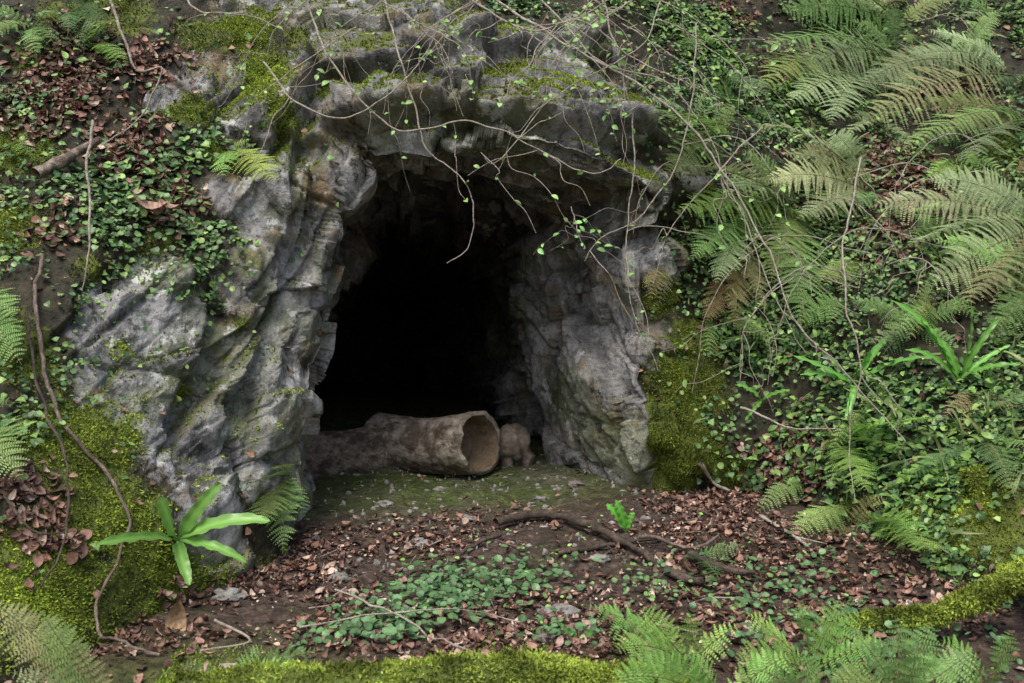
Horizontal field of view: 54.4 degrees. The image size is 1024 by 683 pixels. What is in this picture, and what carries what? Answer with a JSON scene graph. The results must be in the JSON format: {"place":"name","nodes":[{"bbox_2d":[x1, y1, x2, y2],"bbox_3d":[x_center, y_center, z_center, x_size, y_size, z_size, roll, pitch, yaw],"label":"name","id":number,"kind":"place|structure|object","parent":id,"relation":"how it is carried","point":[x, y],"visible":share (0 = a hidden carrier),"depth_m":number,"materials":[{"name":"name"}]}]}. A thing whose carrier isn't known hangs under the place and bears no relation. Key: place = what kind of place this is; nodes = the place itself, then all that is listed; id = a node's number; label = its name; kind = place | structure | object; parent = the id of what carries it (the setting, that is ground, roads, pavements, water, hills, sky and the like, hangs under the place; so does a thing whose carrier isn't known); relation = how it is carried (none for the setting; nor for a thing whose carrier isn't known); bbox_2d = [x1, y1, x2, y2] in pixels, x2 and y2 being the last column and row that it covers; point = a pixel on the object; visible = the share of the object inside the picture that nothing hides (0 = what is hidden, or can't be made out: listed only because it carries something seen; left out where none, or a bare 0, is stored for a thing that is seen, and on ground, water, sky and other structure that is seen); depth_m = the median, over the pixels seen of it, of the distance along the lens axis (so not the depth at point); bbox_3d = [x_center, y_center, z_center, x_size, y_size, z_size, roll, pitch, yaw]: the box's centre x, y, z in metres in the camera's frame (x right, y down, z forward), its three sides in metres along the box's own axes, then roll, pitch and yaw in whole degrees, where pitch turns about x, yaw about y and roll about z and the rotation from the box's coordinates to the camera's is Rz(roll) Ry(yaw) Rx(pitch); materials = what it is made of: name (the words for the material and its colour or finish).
{"place":"outdoors","nodes":[
{"label":"outdoors","id":0,"kind":"place"},
{"bbox_2d":[0,0,1023,682],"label":"cave rock face","id":1,"kind":"object","parent":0,"point":[508,322],"visible":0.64,"depth_m":4.92},
{"bbox_2d":[0,269,25,364],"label":"fern","id":2,"kind":"object","parent":1,"relation":"attached to","point":[4,307],"visible":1,"depth_m":3.59,"materials":[{"name":"green plant"}]},
{"bbox_2d":[0,396,29,479],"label":"fern","id":3,"kind":"object","parent":1,"relation":"attached to","point":[4,433],"visible":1,"depth_m":3.28,"materials":[{"name":"green plant"}]},
{"bbox_2d":[0,4,58,64],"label":"fern","id":4,"kind":"object","parent":1,"relation":"attached to","point":[35,33],"visible":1,"depth_m":4.72,"materials":[{"name":"green plant"}]},
{"bbox_2d":[24,312,69,586],"bbox_3d":[-1.630,0.337,3.503,0.112,0.901,0.677,0,0,-30],"label":"climbing root","id":5,"kind":"object","parent":1,"relation":"attached to","point":[50,426],"visible":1,"depth_m":3.51,"materials":[{"name":"brown plant"}]},
{"bbox_2d":[31,136,102,179],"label":"broken branch","id":6,"kind":"object","parent":1,"relation":"attached to","point":[62,161],"visible":0.94,"depth_m":4.30,"materials":[{"name":"brown wood"}]},
{"bbox_2d":[56,0,106,35],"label":"fern","id":7,"kind":"object","parent":1,"relation":"attached to","point":[71,17],"visible":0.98,"depth_m":4.78,"materials":[{"name":"green plant"}]},
{"bbox_2d":[64,0,107,54],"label":"fern","id":8,"kind":"object","parent":1,"relation":"attached to","point":[82,34],"visible":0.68,"depth_m":4.83,"materials":[{"name":"green plant"}]},
{"bbox_2d":[81,120,93,290],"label":"hanging vine","id":9,"kind":"object","parent":1,"relation":"hanging from","point":[86,166],"visible":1,"depth_m":3.60,"materials":[{"name":"brown plant"}]},
{"bbox_2d":[32,253,160,655],"bbox_3d":[-1.498,0.320,3.553,0.186,1.344,1.140,0,0,-43],"label":"climbing root","id":10,"kind":"object","parent":1,"relation":"attached to","point":[55,405],"visible":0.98,"depth_m":3.59,"materials":[{"name":"brown plant"}]},
{"bbox_2d":[87,20,127,70],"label":"fern","id":11,"kind":"object","parent":1,"relation":"attached to","point":[101,45],"visible":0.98,"depth_m":4.74,"materials":[{"name":"green plant"}]},
{"bbox_2d":[104,0,162,144],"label":"hanging vine","id":12,"kind":"object","parent":1,"relation":"hanging from","point":[125,41],"visible":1,"depth_m":3.80,"materials":[{"name":"brown plant"}]},
{"bbox_2d":[133,195,181,214],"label":"curled dead leaf","id":13,"kind":"object","parent":1,"relation":"on","point":[160,205],"visible":1,"depth_m":4.32,"materials":[{"name":"beige plant"}]},
{"bbox_2d":[96,483,269,584],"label":"harts tongue fern","id":14,"kind":"object","parent":1,"relation":"attached to","point":[189,527],"visible":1,"depth_m":3.67,"materials":[{"name":"green plant"}]},
{"bbox_2d":[210,139,279,181],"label":"fern","id":15,"kind":"object","parent":1,"relation":"attached to","point":[253,157],"visible":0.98,"depth_m":4.55,"materials":[{"name":"green plant"}]},
{"bbox_2d":[240,464,309,548],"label":"fern","id":16,"kind":"object","parent":1,"relation":"attached to","point":[285,492],"visible":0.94,"depth_m":4.21,"materials":[{"name":"green plant"}]},
{"bbox_2d":[241,27,371,159],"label":"hanging vine","id":17,"kind":"object","parent":1,"relation":"hanging from","point":[316,76],"visible":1,"depth_m":4.27,"materials":[{"name":"brown plant"}]},
{"bbox_2d":[253,20,439,164],"bbox_3d":[-0.727,-1.069,4.392,0.812,0.642,0.257,0,0,-5],"label":"hanging vine","id":18,"kind":"object","parent":1,"relation":"hanging from","point":[289,97],"visible":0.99,"depth_m":4.30,"materials":[{"name":"brown plant"}]},
{"bbox_2d":[384,0,474,262],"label":"hanging vine","id":19,"kind":"object","parent":1,"relation":"hanging from","point":[413,102],"visible":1,"depth_m":4.40,"materials":[{"name":"brown plant"}]},
{"bbox_2d":[306,0,620,204],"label":"hanging vine","id":20,"kind":"object","parent":1,"relation":"hanging from","point":[579,172],"visible":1,"depth_m":4.30,"materials":[{"name":"brown plant"}]},
{"bbox_2d":[0,0,1023,682],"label":"leaf litter","id":21,"kind":"object","parent":1,"relation":"on","point":[28,490],"visible":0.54,"depth_m":4.14,"materials":[{"name":"brown plant"}]},
{"bbox_2d":[882,10,1001,79],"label":"fern","id":22,"kind":"object","parent":21,"relation":"on","point":[980,19],"visible":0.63,"depth_m":6.19,"materials":[{"name":"green plant"}]},
{"bbox_2d":[0,0,1023,615],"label":"ivy foliage","id":23,"kind":"object","parent":1,"relation":"attached to","point":[122,202],"visible":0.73,"depth_m":4.66,"materials":[{"name":"green plant"}]},
{"bbox_2d":[708,88,779,141],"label":"fern","id":24,"kind":"object","parent":23,"relation":"on","point":[758,108],"visible":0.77,"depth_m":5.60,"materials":[{"name":"green plant"}]},
{"bbox_2d":[942,392,1016,436],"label":"fern","id":25,"kind":"object","parent":23,"relation":"on","point":[967,399],"visible":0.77,"depth_m":4.24,"materials":[{"name":"green plant"}]},
{"bbox_2d":[0,0,1023,682],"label":"moss foliage","id":26,"kind":"object","parent":1,"relation":"attached to","point":[266,78],"visible":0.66,"depth_m":4.29,"materials":[{"name":"green plant"}]},
{"bbox_2d":[482,1,660,236],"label":"hanging vine","id":27,"kind":"object","parent":1,"relation":"hanging from","point":[553,195],"visible":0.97,"depth_m":4.37,"materials":[{"name":"brown plant"}]},
{"bbox_2d":[464,0,719,100],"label":"hanging vine","id":28,"kind":"object","parent":1,"relation":"hanging from","point":[676,89],"visible":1,"depth_m":4.28,"materials":[{"name":"brown plant"}]},
{"bbox_2d":[536,207,651,273],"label":"hanging vine","id":29,"kind":"object","parent":1,"relation":"hanging from","point":[541,251],"visible":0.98,"depth_m":4.55,"materials":[{"name":"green plant"}]},
{"bbox_2d":[585,22,696,316],"bbox_3d":[0.594,-0.775,4.407,0.531,1.343,0.154,0,0,-19],"label":"hanging vine","id":30,"kind":"object","parent":1,"relation":"hanging from","point":[669,110],"visible":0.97,"depth_m":4.40,"materials":[{"name":"brown plant"}]},
{"bbox_2d":[601,0,712,369],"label":"hanging vine","id":31,"kind":"object","parent":1,"relation":"hanging from","point":[627,275],"visible":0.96,"depth_m":4.50,"materials":[{"name":"brown plant"}]},
{"bbox_2d":[641,267,672,304],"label":"fern","id":32,"kind":"object","parent":1,"relation":"attached to","point":[660,277],"visible":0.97,"depth_m":4.92,"materials":[{"name":"brown plant"}]},
{"bbox_2d":[540,0,829,373],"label":"hanging vine","id":33,"kind":"object","parent":1,"relation":"hanging from","point":[773,294],"visible":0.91,"depth_m":4.40,"materials":[{"name":"brown plant"}]},
{"bbox_2d":[650,101,735,177],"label":"fern","id":34,"kind":"object","parent":1,"relation":"attached to","point":[722,130],"visible":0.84,"depth_m":5.05,"materials":[{"name":"green plant"}]},
{"bbox_2d":[637,127,761,282],"bbox_3d":[0.852,-0.610,4.344,0.587,0.712,0.217,0,0,-8],"label":"hanging vine","id":35,"kind":"object","parent":1,"relation":"hanging from","point":[716,176],"visible":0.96,"depth_m":4.39,"materials":[{"name":"brown plant"}]},
{"bbox_2d":[494,0,905,440],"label":"hanging vine","id":36,"kind":"object","parent":1,"relation":"hanging from","point":[883,417],"visible":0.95,"depth_m":4.26,"materials":[{"name":"brown plant"}]},
{"bbox_2d":[690,220,756,283],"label":"fern","id":37,"kind":"object","parent":1,"relation":"attached to","point":[725,232],"visible":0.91,"depth_m":5.05,"materials":[{"name":"green plant"}]},
{"bbox_2d":[657,19,794,159],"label":"hanging vine","id":38,"kind":"object","parent":1,"relation":"hanging from","point":[752,92],"visible":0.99,"depth_m":4.29,"materials":[{"name":"brown plant"}]},
{"bbox_2d":[701,239,768,326],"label":"fern","id":39,"kind":"object","parent":1,"relation":"attached to","point":[736,278],"visible":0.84,"depth_m":5.11,"materials":[{"name":"green plant"}]},
{"bbox_2d":[702,69,769,97],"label":"fern","id":40,"kind":"object","parent":1,"relation":"attached to","point":[730,78],"visible":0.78,"depth_m":5.61,"materials":[{"name":"green plant"}]},
{"bbox_2d":[660,0,817,144],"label":"hanging vine","id":41,"kind":"object","parent":1,"relation":"hanging from","point":[774,46],"visible":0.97,"depth_m":4.27,"materials":[{"name":"brown plant"}]},
{"bbox_2d":[700,310,778,360],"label":"fern","id":42,"kind":"object","parent":1,"relation":"attached to","point":[745,320],"visible":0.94,"depth_m":5.05,"materials":[{"name":"green plant"}]},
{"bbox_2d":[667,149,830,324],"bbox_3d":[1.201,-0.546,5.005,0.954,0.935,0.518,0,0,-23],"label":"fern","id":43,"kind":"object","parent":1,"relation":"attached to","point":[798,229],"visible":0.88,"depth_m":5.07,"materials":[{"name":"green plant"}]},
{"bbox_2d":[715,328,823,359],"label":"fern","id":44,"kind":"object","parent":1,"relation":"attached to","point":[816,339],"visible":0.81,"depth_m":5.00,"materials":[{"name":"green plant"}]},
{"bbox_2d":[659,227,880,385],"bbox_3d":[1.266,-0.166,4.704,1.142,0.792,0.179,0,0,-12],"label":"hanging vine","id":45,"kind":"object","parent":1,"relation":"hanging from","point":[749,315],"visible":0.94,"depth_m":4.67,"materials":[{"name":"brown plant"}]},
{"bbox_2d":[724,206,819,245],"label":"fern","id":46,"kind":"object","parent":1,"relation":"attached to","point":[766,213],"visible":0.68,"depth_m":5.22,"materials":[{"name":"green plant"}]},
{"bbox_2d":[692,226,869,390],"bbox_3d":[1.350,-0.150,4.767,0.973,0.786,0.208,0,0,-16],"label":"hanging vine","id":47,"kind":"object","parent":1,"relation":"hanging from","point":[797,263],"visible":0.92,"depth_m":4.81,"materials":[{"name":"brown plant"}]},
{"bbox_2d":[609,0,1023,611],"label":"foliage","id":48,"kind":"object","parent":1,"relation":"on","point":[969,416],"visible":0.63,"depth_m":5.02,"materials":[{"name":"green plant"}]},
{"bbox_2d":[756,123,877,220],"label":"fern","id":49,"kind":"object","parent":1,"relation":"attached to","point":[842,190],"visible":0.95,"depth_m":5.26,"materials":[{"name":"green plant"}]},
{"bbox_2d":[758,45,878,124],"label":"fern","id":50,"kind":"object","parent":1,"relation":"attached to","point":[847,85],"visible":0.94,"depth_m":5.75,"materials":[{"name":"green plant"}]},
{"bbox_2d":[755,5,907,85],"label":"fern","id":51,"kind":"object","parent":1,"relation":"attached to","point":[866,23],"visible":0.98,"depth_m":5.98,"materials":[{"name":"green plant"}]},
{"bbox_2d":[800,293,887,329],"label":"fern","id":52,"kind":"object","parent":1,"relation":"attached to","point":[826,303],"visible":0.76,"depth_m":4.89,"materials":[{"name":"green plant"}]},
{"bbox_2d":[756,227,944,396],"bbox_3d":[1.640,-0.142,4.705,1.031,0.804,0.132,0,0,-16],"label":"hanging vine","id":53,"kind":"object","parent":1,"relation":"hanging from","point":[847,239],"visible":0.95,"depth_m":4.68,"materials":[{"name":"brown plant"}]},
{"bbox_2d":[817,236,901,295],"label":"fern","id":54,"kind":"object","parent":1,"relation":"attached to","point":[848,267],"visible":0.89,"depth_m":4.99,"materials":[{"name":"green plant"}]},
{"bbox_2d":[830,381,888,451],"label":"fern","id":55,"kind":"object","parent":1,"relation":"attached to","point":[860,410],"visible":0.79,"depth_m":4.48,"materials":[{"name":"green plant"}]},
{"bbox_2d":[790,335,932,419],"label":"harts tongue fern","id":56,"kind":"object","parent":1,"relation":"attached to","point":[869,357],"visible":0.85,"depth_m":4.66,"materials":[{"name":"green plant"}]},
{"bbox_2d":[780,0,950,33],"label":"fern","id":57,"kind":"object","parent":1,"relation":"attached to","point":[860,2],"visible":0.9,"depth_m":6.36,"materials":[{"name":"green plant"}]},
{"bbox_2d":[841,157,916,499],"bbox_3d":[1.554,-0.090,4.381,0.300,1.488,0.561,0,0,0],"label":"hanging vine","id":58,"kind":"object","parent":1,"relation":"hanging from","point":[854,331],"visible":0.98,"depth_m":4.21,"materials":[{"name":"brown plant"}]},
{"bbox_2d":[846,110,913,148],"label":"fern","id":59,"kind":"object","parent":1,"relation":"attached to","point":[864,115],"visible":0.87,"depth_m":5.71,"materials":[{"name":"green plant"}]},
{"bbox_2d":[823,416,938,490],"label":"fern","id":60,"kind":"object","parent":1,"relation":"attached to","point":[862,427],"visible":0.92,"depth_m":4.32,"materials":[{"name":"green plant"}]},
{"bbox_2d":[853,281,971,345],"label":"fern","id":61,"kind":"object","parent":1,"relation":"attached to","point":[877,300],"visible":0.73,"depth_m":4.70,"materials":[{"name":"green plant"}]},
{"bbox_2d":[881,302,958,356],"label":"fern","id":62,"kind":"object","parent":1,"relation":"attached to","point":[925,333],"visible":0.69,"depth_m":4.61,"materials":[{"name":"green plant"}]},
{"bbox_2d":[858,179,981,301],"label":"hanging vine","id":63,"kind":"object","parent":1,"relation":"hanging from","point":[896,241],"visible":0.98,"depth_m":4.86,"materials":[{"name":"brown plant"}]},
{"bbox_2d":[882,296,979,342],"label":"fern","id":64,"kind":"object","parent":1,"relation":"attached to","point":[914,309],"visible":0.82,"depth_m":4.60,"materials":[{"name":"green plant"}]},
{"bbox_2d":[862,28,1010,130],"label":"fern","id":65,"kind":"object","parent":1,"relation":"attached to","point":[995,61],"visible":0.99,"depth_m":5.96,"materials":[{"name":"green plant"}]},
{"bbox_2d":[871,165,1023,309],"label":"fern","id":66,"kind":"object","parent":1,"relation":"attached to","point":[1013,195],"visible":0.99,"depth_m":4.90,"materials":[{"name":"green plant"}]},
{"bbox_2d":[890,299,1019,379],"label":"harts tongue fern","id":67,"kind":"object","parent":1,"relation":"attached to","point":[951,359],"visible":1,"depth_m":4.35,"materials":[{"name":"green plant"}]},
{"bbox_2d":[900,88,1023,164],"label":"fern","id":68,"kind":"object","parent":1,"relation":"attached to","point":[994,114],"visible":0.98,"depth_m":5.56,"materials":[{"name":"green plant"}]},
{"bbox_2d":[902,435,1023,497],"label":"fern","id":69,"kind":"object","parent":1,"relation":"on","point":[1001,461],"visible":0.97,"depth_m":3.99,"materials":[{"name":"green plant"}]},
{"bbox_2d":[907,201,1019,245],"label":"fern","id":70,"kind":"object","parent":1,"relation":"attached to","point":[933,221],"visible":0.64,"depth_m":5.04,"materials":[{"name":"green plant"}]},
{"bbox_2d":[925,152,1005,189],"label":"fern","id":71,"kind":"object","parent":1,"relation":"attached to","point":[942,165],"visible":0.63,"depth_m":5.42,"materials":[{"name":"green plant"}]},
{"bbox_2d":[934,230,1023,338],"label":"fern","id":72,"kind":"object","parent":1,"relation":"attached to","point":[962,241],"visible":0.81,"depth_m":4.65,"materials":[{"name":"green plant"}]},
{"bbox_2d":[13,383,1023,682],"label":"ground","id":73,"kind":"structure","parent":0,"point":[351,405],"depth_m":4.14,"materials":[{"name":"brown soil"}]},
{"bbox_2d":[0,601,112,682],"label":"fern","id":74,"kind":"object","parent":73,"relation":"on","point":[73,668],"visible":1,"depth_m":2.81,"materials":[{"name":"green plant"}]},
{"bbox_2d":[153,600,186,632],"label":"curled dead leaf","id":75,"kind":"object","parent":73,"relation":"on","point":[176,618],"visible":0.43,"depth_m":3.42,"materials":[{"name":"brown plant"}]},
{"bbox_2d":[210,587,248,604],"bbox_3d":[-1.058,0.957,3.733,0.142,0.069,0.109,0,0,0],"label":"stone","id":76,"kind":"object","parent":73,"relation":"on","point":[233,594],"visible":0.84,"depth_m":3.72,"materials":[{"name":"grey stone"}]},
{"bbox_2d":[180,642,318,673],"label":"fern","id":77,"kind":"object","parent":73,"relation":"on","point":[283,656],"visible":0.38,"depth_m":3.01,"materials":[{"name":"green plant"}]},
{"bbox_2d":[304,411,500,478],"bbox_3d":[-0.791,0.620,5.821,1.471,0.460,0.641,0,0,8],"label":"fallen hollow log","id":78,"kind":"object","parent":73,"relation":"on","point":[468,443],"visible":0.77,"depth_m":5.70,"materials":[{"name":"brown wood"}]},
{"bbox_2d":[299,608,520,627],"bbox_3d":[-0.334,0.925,3.343,0.728,0.032,0.154,0,0,0],"label":"fallen stick","id":79,"kind":"object","parent":73,"relation":"on","point":[349,618],"visible":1,"depth_m":3.35,"materials":[{"name":"brown wood"}]},
{"bbox_2d":[171,647,690,682],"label":"mossy log","id":80,"kind":"object","parent":73,"relation":"on","point":[518,666],"visible":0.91,"depth_m":2.82,"materials":[{"name":"green plant"}]},
{"bbox_2d":[279,454,735,580],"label":"gravel","id":81,"kind":"structure","parent":73,"relation":"on","point":[386,481],"depth_m":4.78,"materials":[{"name":"grey gravel"}]},
{"bbox_2d":[496,423,534,466],"bbox_3d":[0.005,0.675,5.971,0.264,0.375,0.256,0,0,0],"label":"stone","id":82,"kind":"object","parent":73,"relation":"on","point":[515,445],"visible":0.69,"depth_m":5.90,"materials":[{"name":"grey stone"}]},
{"bbox_2d":[537,603,580,619],"bbox_3d":[0.174,0.990,3.639,0.155,0.065,0.103,0,0,-13],"label":"stone","id":83,"kind":"object","parent":73,"relation":"on","point":[569,610],"visible":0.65,"depth_m":3.62,"materials":[{"name":"grey stone"}]},
{"bbox_2d":[493,509,705,584],"bbox_3d":[0.424,0.871,4.362,0.332,0.144,1.209,0,0,-44],"label":"fallen stick","id":84,"kind":"object","parent":73,"relation":"on","point":[612,536],"visible":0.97,"depth_m":4.41,"materials":[{"name":"brown wood"}]},
{"bbox_2d":[555,538,656,555],"bbox_3d":[0.398,0.863,4.239,0.484,0.055,0.101,0,0,-20],"label":"fallen stick","id":85,"kind":"object","parent":73,"relation":"on","point":[586,549],"visible":0.78,"depth_m":4.22,"materials":[{"name":"brown wood"}]},
{"bbox_2d":[606,500,634,531],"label":"harts tongue fern","id":86,"kind":"object","parent":73,"relation":"on","point":[621,517],"visible":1,"depth_m":4.42,"materials":[{"name":"green plant"}]},
{"bbox_2d":[289,512,1023,682],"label":"groundcover foliage","id":87,"kind":"object","parent":73,"relation":"on","point":[434,580],"visible":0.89,"depth_m":3.64,"materials":[{"name":"green plant"}]},
{"bbox_2d":[585,603,739,672],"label":"fern","id":88,"kind":"object","parent":73,"relation":"on","point":[667,643],"visible":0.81,"depth_m":3.16,"materials":[{"name":"green plant"}]},
{"bbox_2d":[612,645,790,682],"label":"fern","id":89,"kind":"object","parent":73,"relation":"on","point":[675,667],"visible":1,"depth_m":2.87,"materials":[{"name":"green plant"}]},
{"bbox_2d":[686,541,737,579],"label":"fern","id":90,"kind":"object","parent":73,"relation":"on","point":[718,549],"visible":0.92,"depth_m":4.00,"materials":[{"name":"green plant"}]},
{"bbox_2d":[686,550,754,574],"bbox_3d":[0.817,0.876,3.928,0.293,0.057,0.072,0,0,42],"label":"fallen stick","id":91,"kind":"object","parent":73,"relation":"on","point":[731,570],"visible":0.94,"depth_m":3.89,"materials":[{"name":"brown wood"}]},
{"bbox_2d":[757,476,817,512],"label":"fern","id":92,"kind":"object","parent":73,"relation":"on","point":[786,487],"visible":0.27,"depth_m":4.60,"materials":[{"name":"green plant"}]},
{"bbox_2d":[735,601,883,682],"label":"fern","id":93,"kind":"object","parent":73,"relation":"on","point":[829,642],"visible":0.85,"depth_m":3.10,"materials":[{"name":"green plant"}]},
{"bbox_2d":[760,650,892,682],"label":"fern","id":94,"kind":"object","parent":73,"relation":"on","point":[798,678],"visible":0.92,"depth_m":2.86,"materials":[{"name":"green plant"}]},
{"bbox_2d":[790,492,879,539],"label":"fern","id":95,"kind":"object","parent":73,"relation":"on","point":[828,511],"visible":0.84,"depth_m":4.29,"materials":[{"name":"green plant"}]},
{"bbox_2d":[822,494,881,537],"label":"fern","id":96,"kind":"object","parent":73,"relation":"on","point":[847,528],"visible":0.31,"depth_m":4.26,"materials":[{"name":"green plant"}]},
{"bbox_2d":[832,616,976,682],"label":"fern","id":97,"kind":"object","parent":73,"relation":"on","point":[927,668],"visible":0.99,"depth_m":2.87,"materials":[{"name":"green plant"}]},
{"bbox_2d":[865,503,943,552],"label":"fern","id":98,"kind":"object","parent":73,"relation":"on","point":[881,520],"visible":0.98,"depth_m":3.99,"materials":[{"name":"green plant"}]},
{"bbox_2d":[833,551,1023,638],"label":"mossy fallen branch","id":99,"kind":"object","parent":73,"relation":"on","point":[991,591],"visible":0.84,"depth_m":3.29,"materials":[{"name":"green plant"}]},
{"bbox_2d":[907,631,1018,682],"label":"fern","id":100,"kind":"object","parent":73,"relation":"on","point":[999,660],"visible":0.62,"depth_m":2.98,"materials":[{"name":"green plant"}]},
{"bbox_2d":[958,463,1023,595],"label":"moss","id":101,"kind":"object","parent":73,"relation":"on","point":[978,487],"visible":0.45,"depth_m":3.94,"materials":[{"name":"green plant"}]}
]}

